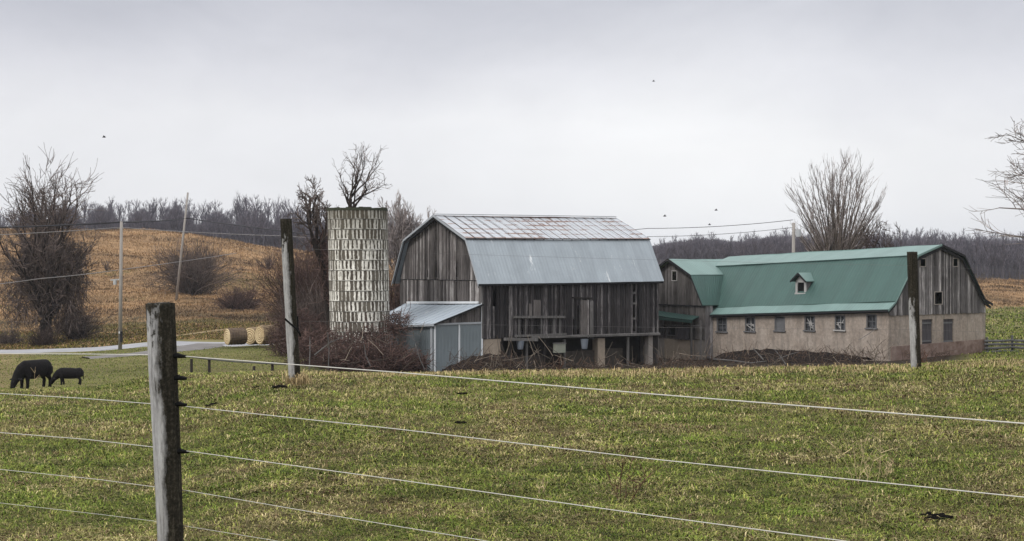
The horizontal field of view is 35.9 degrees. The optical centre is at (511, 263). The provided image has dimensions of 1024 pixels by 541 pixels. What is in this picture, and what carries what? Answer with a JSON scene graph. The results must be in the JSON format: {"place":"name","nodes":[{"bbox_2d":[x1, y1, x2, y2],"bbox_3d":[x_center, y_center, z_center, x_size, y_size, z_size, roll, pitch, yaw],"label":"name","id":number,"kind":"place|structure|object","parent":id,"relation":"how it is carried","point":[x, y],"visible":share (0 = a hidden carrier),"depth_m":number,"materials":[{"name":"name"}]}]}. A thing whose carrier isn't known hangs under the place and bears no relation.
{"place":"outdoors","nodes":[
{"label":"outdoors","id":0,"kind":"place"},
{"bbox_2d":[0,321,279,349],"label":"bank grass","id":1,"kind":"structure","parent":0,"point":[111,340],"depth_m":177.84,"materials":[{"name":"plant"}]},
{"bbox_2d":[0,339,282,352],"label":"road","id":2,"kind":"structure","parent":0,"point":[137,345],"depth_m":152.66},
{"bbox_2d":[141,329,224,340],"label":"bank track","id":3,"kind":"structure","parent":0,"point":[198,332],"depth_m":176.65,"materials":[{"name":"grey plant"}]},
{"bbox_2d":[0,229,1023,540],"bbox_3d":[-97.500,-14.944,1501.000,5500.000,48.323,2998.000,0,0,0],"label":"ground","id":4,"kind":"structure","parent":0,"point":[102,375],"depth_m":13.63,"materials":[{"name":"plant"}]},
{"bbox_2d":[0,328,25,343],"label":"bare shrub","id":5,"kind":"object","parent":4,"relation":"on","point":[7,339],"visible":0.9,"depth_m":177.79,"materials":[{"name":"brown plant"}]},
{"bbox_2d":[9,359,52,388],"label":"black cow","id":6,"kind":"object","parent":4,"relation":"on","point":[43,368],"visible":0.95,"depth_m":79.45},
{"bbox_2d":[25,327,61,345],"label":"bare shrub","id":7,"kind":"object","parent":4,"relation":"on","point":[46,340],"visible":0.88,"depth_m":171.61,"materials":[{"name":"brown plant"}]},
{"bbox_2d":[0,146,104,335],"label":"vine covered tree","id":8,"kind":"object","parent":4,"relation":"on","point":[53,216],"visible":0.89,"depth_m":174.49,"materials":[{"name":"brown plant"}]},
{"bbox_2d":[0,229,101,336],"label":"vine tangle","id":9,"kind":"object","parent":8,"relation":"hanging from","point":[71,298],"visible":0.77,"depth_m":175.37,"materials":[{"name":"plant"}]},
{"bbox_2d":[50,368,83,384],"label":"black calf","id":10,"kind":"object","parent":4,"relation":"on","point":[62,374],"visible":1,"depth_m":79.83},
{"bbox_2d":[52,298,115,339],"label":"bare shrub","id":11,"kind":"object","parent":4,"relation":"on","point":[84,329],"visible":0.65,"depth_m":181.41,"materials":[{"name":"brown plant"}]},
{"bbox_2d":[80,205,89,222],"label":"woodland tree","id":12,"kind":"object","parent":4,"relation":"on","point":[85,210],"visible":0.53,"depth_m":561.18,"materials":[{"name":"plant"}]},
{"bbox_2d":[101,260,112,270],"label":"bare shrub","id":13,"kind":"object","parent":4,"relation":"on","point":[106,266],"visible":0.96,"depth_m":300.05,"materials":[{"name":"brown plant"}]},
{"bbox_2d":[107,200,118,217],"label":"woodland tree","id":14,"kind":"object","parent":4,"relation":"on","point":[110,205],"visible":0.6,"depth_m":526.28,"materials":[{"name":"plant"}]},
{"bbox_2d":[110,221,123,349],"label":"utility pole","id":15,"kind":"object","parent":4,"relation":"on","point":[120,331],"visible":0.91,"depth_m":146.87,"materials":[{"name":"grey wood"}]},
{"bbox_2d":[0,253,235,283],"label":"power cable","id":16,"kind":"object","parent":15,"relation":"attached to","point":[112,270],"visible":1,"depth_m":146.41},
{"bbox_2d":[0,227,318,238],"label":"power cable","id":17,"kind":"object","parent":15,"relation":"attached to","point":[150,229],"visible":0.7,"depth_m":147.50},
{"bbox_2d":[0,218,390,243],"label":"power cable","id":18,"kind":"object","parent":15,"relation":"attached to","point":[136,222],"visible":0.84,"depth_m":151.85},
{"bbox_2d":[115,204,126,221],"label":"woodland tree","id":19,"kind":"object","parent":4,"relation":"on","point":[120,207],"visible":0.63,"depth_m":547.55,"materials":[{"name":"plant"}]},
{"bbox_2d":[118,200,134,220],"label":"woodland tree","id":20,"kind":"object","parent":4,"relation":"on","point":[133,210],"visible":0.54,"depth_m":567.50,"materials":[{"name":"plant"}]},
{"bbox_2d":[129,200,140,222],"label":"woodland tree","id":21,"kind":"object","parent":4,"relation":"on","point":[132,203],"visible":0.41,"depth_m":522.31,"materials":[{"name":"plant"}]},
{"bbox_2d":[144,198,159,218],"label":"woodland tree","id":22,"kind":"object","parent":4,"relation":"on","point":[154,209],"visible":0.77,"depth_m":525.10,"materials":[{"name":"plant"}]},
{"bbox_2d":[81,343,224,358],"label":"farm lane","id":23,"kind":"structure","parent":4,"relation":"on","point":[196,346],"depth_m":138.88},
{"bbox_2d":[155,198,170,222],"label":"woodland tree","id":24,"kind":"object","parent":4,"relation":"on","point":[163,214],"visible":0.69,"depth_m":532.60,"materials":[{"name":"plant"}]},
{"bbox_2d":[145,302,188,540],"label":"fence post","id":25,"kind":"object","parent":4,"relation":"on","point":[164,378],"visible":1,"depth_m":8.14,"materials":[{"name":"wood"}]},
{"bbox_2d":[3,503,274,540],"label":"fence wire","id":26,"kind":"object","parent":25,"relation":"attached to","point":[140,519],"visible":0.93,"depth_m":8.51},
{"bbox_2d":[0,469,484,540],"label":"fence wire","id":27,"kind":"object","parent":25,"relation":"attached to","point":[257,502],"visible":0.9,"depth_m":7.78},
{"bbox_2d":[0,432,843,540],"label":"fence wire","id":28,"kind":"object","parent":25,"relation":"attached to","point":[467,489],"visible":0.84,"depth_m":6.85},
{"bbox_2d":[0,353,1023,423],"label":"fence wire","id":29,"kind":"object","parent":25,"relation":"attached to","point":[578,387],"visible":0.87,"depth_m":6.46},
{"bbox_2d":[0,393,1023,497],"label":"fence wire","id":30,"kind":"object","parent":25,"relation":"attached to","point":[568,449],"visible":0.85,"depth_m":6.50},
{"bbox_2d":[0,344,344,389],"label":"valley grass","id":31,"kind":"structure","parent":4,"relation":"on","point":[113,363],"depth_m":114.47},
{"bbox_2d":[175,192,188,299],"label":"utility pole","id":32,"kind":"object","parent":4,"relation":"on","point":[179,271],"visible":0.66,"depth_m":249.85,"materials":[{"name":"grey wood"}]},
{"bbox_2d":[132,233,248,295],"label":"bare shrub","id":33,"kind":"object","parent":4,"relation":"on","point":[195,279],"visible":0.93,"depth_m":260.53,"materials":[{"name":"brown plant"}]},
{"bbox_2d":[191,209,202,223],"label":"woodland tree","id":34,"kind":"object","parent":4,"relation":"on","point":[197,215],"visible":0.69,"depth_m":543.33,"materials":[{"name":"plant"}]},
{"bbox_2d":[194,201,208,224],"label":"woodland tree","id":35,"kind":"object","parent":4,"relation":"on","point":[203,213],"visible":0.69,"depth_m":551.10,"materials":[{"name":"plant"}]},
{"bbox_2d":[199,203,214,223],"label":"woodland tree","id":36,"kind":"object","parent":4,"relation":"on","point":[210,208],"visible":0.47,"depth_m":543.03,"materials":[{"name":"plant"}]},
{"bbox_2d":[211,199,225,237],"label":"woodland tree","id":37,"kind":"object","parent":4,"relation":"on","point":[218,204],"visible":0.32,"depth_m":569.33,"materials":[{"name":"plant"}]},
{"bbox_2d":[224,328,247,344],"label":"hay bale","id":38,"kind":"object","parent":4,"relation":"on","point":[235,336],"visible":1,"depth_m":142.48},
{"bbox_2d":[189,357,286,372],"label":"fence","id":39,"kind":"object","parent":4,"relation":"on","point":[209,366],"visible":0.59,"depth_m":65.89,"materials":[{"name":"grey wood"}]},
{"bbox_2d":[209,282,267,309],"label":"bare shrub","id":40,"kind":"object","parent":4,"relation":"on","point":[232,301],"visible":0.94,"depth_m":233.79,"materials":[{"name":"brown plant"}]},
{"bbox_2d":[232,201,245,240],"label":"woodland tree","id":41,"kind":"object","parent":4,"relation":"on","point":[239,212],"visible":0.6,"depth_m":537.51,"materials":[{"name":"plant"}]},
{"bbox_2d":[231,192,248,218],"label":"woodland tree","id":42,"kind":"object","parent":4,"relation":"on","point":[242,201],"visible":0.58,"depth_m":565.23,"materials":[{"name":"plant"}]},
{"bbox_2d":[230,195,252,218],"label":"woodland tree","id":43,"kind":"object","parent":4,"relation":"on","point":[246,203],"visible":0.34,"depth_m":580.03,"materials":[{"name":"plant"}]},
{"bbox_2d":[246,327,257,344],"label":"hay bale","id":44,"kind":"object","parent":4,"relation":"on","point":[251,340],"visible":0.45,"depth_m":144.86},
{"bbox_2d":[243,195,263,243],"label":"woodland tree","id":45,"kind":"object","parent":4,"relation":"on","point":[254,206],"visible":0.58,"depth_m":532.50,"materials":[{"name":"plant"}]},
{"bbox_2d":[252,202,266,218],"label":"woodland tree","id":46,"kind":"object","parent":4,"relation":"on","point":[259,210],"visible":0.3,"depth_m":528.53,"materials":[{"name":"plant"}]},
{"bbox_2d":[253,255,276,269],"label":"bare shrub","id":47,"kind":"object","parent":4,"relation":"on","point":[273,262],"visible":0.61,"depth_m":329.33,"materials":[{"name":"brown plant"}]},
{"bbox_2d":[262,197,273,242],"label":"woodland tree","id":48,"kind":"object","parent":4,"relation":"on","point":[268,211],"visible":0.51,"depth_m":562.94,"materials":[{"name":"plant"}]},
{"bbox_2d":[255,325,281,344],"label":"hay bale","id":49,"kind":"object","parent":4,"relation":"on","point":[260,333],"visible":0.51,"depth_m":142.73},
{"bbox_2d":[261,288,282,324],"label":"bare shrub","id":50,"kind":"object","parent":4,"relation":"on","point":[272,308],"visible":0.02,"depth_m":162.00,"materials":[{"name":"brown plant"}]},
{"bbox_2d":[269,195,282,224],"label":"woodland tree","id":51,"kind":"object","parent":4,"relation":"on","point":[274,210],"visible":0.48,"depth_m":596.22,"materials":[{"name":"plant"}]},
{"bbox_2d":[272,385,286,387],"bbox_3d":[-2.802,1.488,19.082,0.196,0.036,0.202,0,0,40],"label":"dung pat","id":52,"kind":"object","parent":4,"relation":"on","point":[279,386],"visible":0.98,"depth_m":19.03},
{"bbox_2d":[235,233,328,329],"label":"bare shrub","id":53,"kind":"object","parent":4,"relation":"on","point":[298,266],"visible":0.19,"depth_m":138.21,"materials":[{"name":"brown plant"}]},
{"bbox_2d":[277,199,286,217],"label":"woodland tree","id":54,"kind":"object","parent":4,"relation":"on","point":[283,209],"visible":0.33,"depth_m":562.78,"materials":[{"name":"plant"}]},
{"bbox_2d":[273,201,294,219],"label":"woodland tree","id":55,"kind":"object","parent":4,"relation":"on","point":[276,213],"visible":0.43,"depth_m":527.04,"materials":[{"name":"plant"}]},
{"bbox_2d":[280,218,300,382],"bbox_3d":[-2.791,0.556,19.950,0.294,2.254,0.266,0,0,0],"label":"fence post","id":56,"kind":"object","parent":4,"relation":"on","point":[291,319],"visible":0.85,"depth_m":19.93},
{"bbox_2d":[293,248,1018,270],"bbox_3d":[3.480,-0.021,22.802,13.737,0.343,0.116,0,0,-24],"label":"fence wire","id":57,"kind":"object","parent":56,"relation":"attached to","point":[641,259],"visible":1,"depth_m":22.05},
{"bbox_2d":[317,321,1013,332],"bbox_3d":[3.482,0.926,22.796,13.737,0.404,0.104,0,0,-24],"label":"fence wire","id":58,"kind":"object","parent":56,"relation":"attached to","point":[606,326],"visible":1,"depth_m":21.80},
{"bbox_2d":[255,269,326,342],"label":"bare shrub","id":59,"kind":"object","parent":4,"relation":"on","point":[315,307],"visible":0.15,"depth_m":132.03,"materials":[{"name":"brown plant"}]},
{"bbox_2d":[287,200,303,221],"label":"woodland tree","id":60,"kind":"object","parent":4,"relation":"on","point":[295,208],"visible":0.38,"depth_m":580.52,"materials":[{"name":"plant"}]},
{"bbox_2d":[281,371,313,385],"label":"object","id":61,"kind":"object","parent":4,"relation":"on","point":[304,379],"visible":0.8,"depth_m":19.75,"materials":[{"name":"beige plant"}]},
{"bbox_2d":[286,174,330,337],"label":"leaning tree","id":62,"kind":"object","parent":4,"relation":"on","point":[316,215],"visible":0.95,"depth_m":124.58,"materials":[{"name":"brown plant"}]},
{"bbox_2d":[301,225,328,306],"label":"vine tangle","id":63,"kind":"object","parent":62,"relation":"attached to","point":[325,252],"visible":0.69,"depth_m":124.67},
{"bbox_2d":[256,300,436,372],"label":"bramble thicket","id":64,"kind":"object","parent":4,"relation":"on","point":[356,354],"visible":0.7,"depth_m":114.42,"materials":[{"name":"plant"}]},
{"bbox_2d":[327,207,389,356],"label":"stave silo","id":65,"kind":"object","parent":4,"relation":"on","point":[358,280],"visible":0.73,"depth_m":118.02,"materials":[{"name":"concrete"}]},
{"bbox_2d":[332,143,391,207],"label":"bare tree","id":66,"kind":"object","parent":65,"relation":"in","point":[348,198],"visible":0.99,"depth_m":120.10,"materials":[{"name":"brown plant"}]},
{"bbox_2d":[389,267,399,310],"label":"bare shrub","id":67,"kind":"object","parent":4,"relation":"on","point":[395,302],"visible":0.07,"depth_m":148.35,"materials":[{"name":"brown plant"}]},
{"bbox_2d":[378,190,436,301],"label":"bushy tree","id":68,"kind":"object","parent":4,"relation":"on","point":[405,228],"visible":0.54,"depth_m":149.53,"materials":[{"name":"brown plant"}]},
{"bbox_2d":[390,301,483,371],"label":"lean to shed","id":69,"kind":"object","parent":4,"relation":"on","point":[445,331],"visible":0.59,"depth_m":119.18,"materials":[{"name":"metal"}]},
{"bbox_2d":[436,325,458,371],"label":"door panel","id":70,"kind":"structure","parent":69,"relation":"in","point":[446,335],"depth_m":118.09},
{"bbox_2d":[460,324,480,360],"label":"door panel","id":71,"kind":"structure","parent":69,"relation":"in","point":[470,335],"depth_m":119.28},
{"bbox_2d":[442,353,526,371],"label":"dirt mound","id":72,"kind":"object","parent":4,"relation":"on","point":[471,361],"visible":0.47,"depth_m":113.66,"materials":[{"name":"soil"}]},
{"bbox_2d":[0,357,1023,540],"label":"meadow grass","id":73,"kind":"structure","parent":4,"relation":"on","point":[226,376],"depth_m":12.82,"materials":[{"name":"plant"}]},
{"bbox_2d":[0,202,1023,279],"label":"woodland","id":74,"kind":"object","parent":4,"relation":"on","point":[1001,257],"visible":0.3,"depth_m":462.48,"materials":[{"name":"plant"}]},
{"bbox_2d":[0,227,1023,335],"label":"straw grass","id":75,"kind":"structure","parent":4,"relation":"on","point":[1014,284],"depth_m":301.72,"materials":[{"name":"plant"}]},
{"bbox_2d":[391,214,663,368],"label":"gambrel barn","id":76,"kind":"structure","parent":4,"relation":"on","point":[551,290],"depth_m":125.77,"materials":[{"name":"grey wood"}]},
{"bbox_2d":[516,341,523,348],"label":"bucket","id":77,"kind":"object","parent":76,"relation":"hanging from","point":[518,343],"visible":0.95,"depth_m":121.46,"materials":[{"name":"grey plastic"}]},
{"bbox_2d":[552,342,565,352],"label":"concrete block","id":78,"kind":"object","parent":76,"relation":"attached to","point":[559,347],"depth_m":123.60,"materials":[{"name":"beige concrete"}]},
{"bbox_2d":[580,337,587,348],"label":"bucket","id":79,"kind":"object","parent":76,"relation":"hanging from","point":[584,343],"visible":1,"depth_m":125.05,"materials":[{"name":"blue plastic"}]},
{"bbox_2d":[581,299,588,337],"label":"hay door","id":80,"kind":"structure","parent":76,"relation":"in","point":[584,303],"depth_m":125.52,"materials":[{"name":"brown wood"}]},
{"bbox_2d":[590,300,593,338],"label":"hay door","id":81,"kind":"structure","parent":76,"relation":"in","point":[591,303],"depth_m":125.95,"materials":[{"name":"grey wood"}]},
{"bbox_2d":[538,478,547,494],"bbox_3d":[0.193,1.512,10.721,0.073,0.136,0.203,0,0,12],"label":"dry weed","id":82,"kind":"object","parent":4,"relation":"on","point":[542,487],"visible":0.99,"depth_m":10.72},
{"bbox_2d":[299,315,900,371],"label":"brushwood","id":83,"kind":"object","parent":4,"relation":"on","point":[493,363],"visible":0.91,"depth_m":112.72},
{"bbox_2d":[713,359,764,362],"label":"dead branch","id":84,"kind":"object","parent":83,"relation":"on","point":[737,361],"visible":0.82,"depth_m":116.86,"materials":[{"name":"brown wood"}]},
{"bbox_2d":[598,446,662,499],"bbox_3d":[0.819,1.398,10.474,0.280,0.362,0.538,0,0,-41],"label":"dry weed","id":85,"kind":"object","parent":4,"relation":"on","point":[604,466],"visible":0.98,"depth_m":10.52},
{"bbox_2d":[281,357,1023,378],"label":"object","id":86,"kind":"object","parent":4,"relation":"on","point":[633,371],"visible":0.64,"depth_m":23.78,"materials":[{"name":"beige plant"}]},
{"bbox_2d":[659,259,723,359],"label":"gambrel wing","id":87,"kind":"structure","parent":4,"relation":"on","point":[689,292],"depth_m":136.84,"materials":[{"name":"wood"}]},
{"bbox_2d":[667,326,677,335],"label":"window","id":88,"kind":"structure","parent":87,"relation":"in","point":[672,330],"depth_m":138.50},
{"bbox_2d":[671,270,676,280],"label":"window","id":89,"kind":"structure","parent":87,"relation":"in","point":[671,270],"depth_m":138.03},
{"bbox_2d":[442,342,952,371],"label":"brushwood","id":90,"kind":"object","parent":4,"relation":"on","point":[688,359],"visible":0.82,"depth_m":115.16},
{"bbox_2d":[699,349,870,362],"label":"dirt mound","id":91,"kind":"object","parent":4,"relation":"on","point":[773,352],"visible":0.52,"depth_m":126.69,"materials":[{"name":"soil"}]},
{"bbox_2d":[792,223,800,252],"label":"utility pole","id":92,"kind":"object","parent":4,"relation":"on","point":[798,232],"visible":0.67,"depth_m":149.87,"materials":[{"name":"grey wood"}]},
{"bbox_2d":[635,220,789,229],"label":"power cable","id":93,"kind":"object","parent":92,"relation":"attached to","point":[711,226],"visible":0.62,"depth_m":149.98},
{"bbox_2d":[647,227,791,236],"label":"power cable","id":94,"kind":"object","parent":92,"relation":"attached to","point":[711,234],"visible":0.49,"depth_m":149.98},
{"bbox_2d":[783,148,887,251],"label":"bare maple","id":95,"kind":"object","parent":4,"relation":"on","point":[831,237],"visible":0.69,"depth_m":171.21,"materials":[{"name":"brown plant"}]},
{"bbox_2d":[710,244,992,360],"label":"stucco stable","id":96,"kind":"structure","parent":4,"relation":"on","point":[836,300],"depth_m":126.55,"materials":[{"name":"paint"}]},
{"bbox_2d":[715,317,727,332],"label":"window","id":97,"kind":"structure","parent":96,"relation":"in","point":[721,321],"depth_m":134.73,"materials":[{"name":"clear glass"}]},
{"bbox_2d":[743,317,755,332],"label":"window","id":98,"kind":"structure","parent":96,"relation":"in","point":[750,324],"depth_m":132.16,"materials":[{"name":"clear glass"}]},
{"bbox_2d":[773,316,785,331],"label":"window","id":99,"kind":"structure","parent":96,"relation":"in","point":[779,320],"depth_m":129.51,"materials":[{"name":"grey glass"}]},
{"bbox_2d":[803,315,815,331],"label":"window","id":100,"kind":"structure","parent":96,"relation":"in","point":[809,321],"depth_m":127.02,"materials":[{"name":"grey glass"}]},
{"bbox_2d":[833,315,845,330],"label":"window","id":101,"kind":"structure","parent":96,"relation":"in","point":[839,319],"depth_m":124.54,"materials":[{"name":"grey glass"}]},
{"bbox_2d":[864,314,877,328],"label":"window","id":102,"kind":"structure","parent":96,"relation":"in","point":[871,319],"depth_m":122.14,"materials":[{"name":"grey glass"}]},
{"bbox_2d":[922,319,931,343],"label":"window","id":103,"kind":"structure","parent":96,"relation":"in","point":[926,323],"depth_m":123.76,"materials":[{"name":"grey wood"}]},
{"bbox_2d":[934,291,942,304],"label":"window","id":104,"kind":"structure","parent":96,"relation":"in","point":[935,293],"depth_m":124.61,"materials":[{"name":"glass"}]},
{"bbox_2d":[943,319,952,341],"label":"window","id":105,"kind":"structure","parent":96,"relation":"in","point":[947,323],"depth_m":125.40,"materials":[{"name":"grey wood"}]},
{"bbox_2d":[826,429,890,483],"bbox_3d":[2.430,1.359,11.104,0.452,0.403,0.211,0,0,0],"label":"dry weed","id":106,"kind":"object","parent":4,"relation":"on","point":[862,459],"visible":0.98,"depth_m":11.08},
{"bbox_2d":[842,205,901,249],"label":"gnarled tree","id":107,"kind":"object","parent":4,"relation":"on","point":[868,235],"visible":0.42,"depth_m":164.61,"materials":[{"name":"brown plant"}]},
{"bbox_2d":[875,454,893,477],"bbox_3d":[2.689,1.461,11.365,0.149,0.185,0.299,0,0,0],"label":"dry weed","id":108,"kind":"object","parent":4,"relation":"on","point":[890,465],"visible":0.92,"depth_m":11.38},
{"bbox_2d":[907,252,920,367],"bbox_3d":[6.112,0.808,23.999,0.223,1.983,0.146,0,0,0],"label":"fence post","id":109,"kind":"object","parent":4,"relation":"on","point":[913,299],"visible":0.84,"depth_m":23.94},
{"bbox_2d":[920,512,953,521],"bbox_3d":[2.604,1.558,9.725,0.184,0.036,0.208,0,0,-31],"label":"dung pat","id":110,"kind":"object","parent":4,"relation":"on","point":[936,516],"visible":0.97,"depth_m":9.68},
{"bbox_2d":[959,307,1023,359],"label":"valley grass","id":111,"kind":"structure","parent":4,"relation":"on","point":[1007,326],"depth_m":182.32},
{"bbox_2d":[963,116,1023,244],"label":"edge tree","id":112,"kind":"object","parent":4,"relation":"on","point":[1014,175],"visible":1,"depth_m":101.01,"materials":[{"name":"brown plant"}]},
{"bbox_2d":[984,335,1023,352],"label":"rail fence","id":113,"kind":"object","parent":4,"relation":"on","point":[987,344],"visible":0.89,"depth_m":128.07,"materials":[{"name":"grey wood"}]},
{"bbox_2d":[0,0,1023,245],"label":"sky","id":114,"kind":"structure","parent":0,"point":[495,107],"materials":[{"name":"grey"}]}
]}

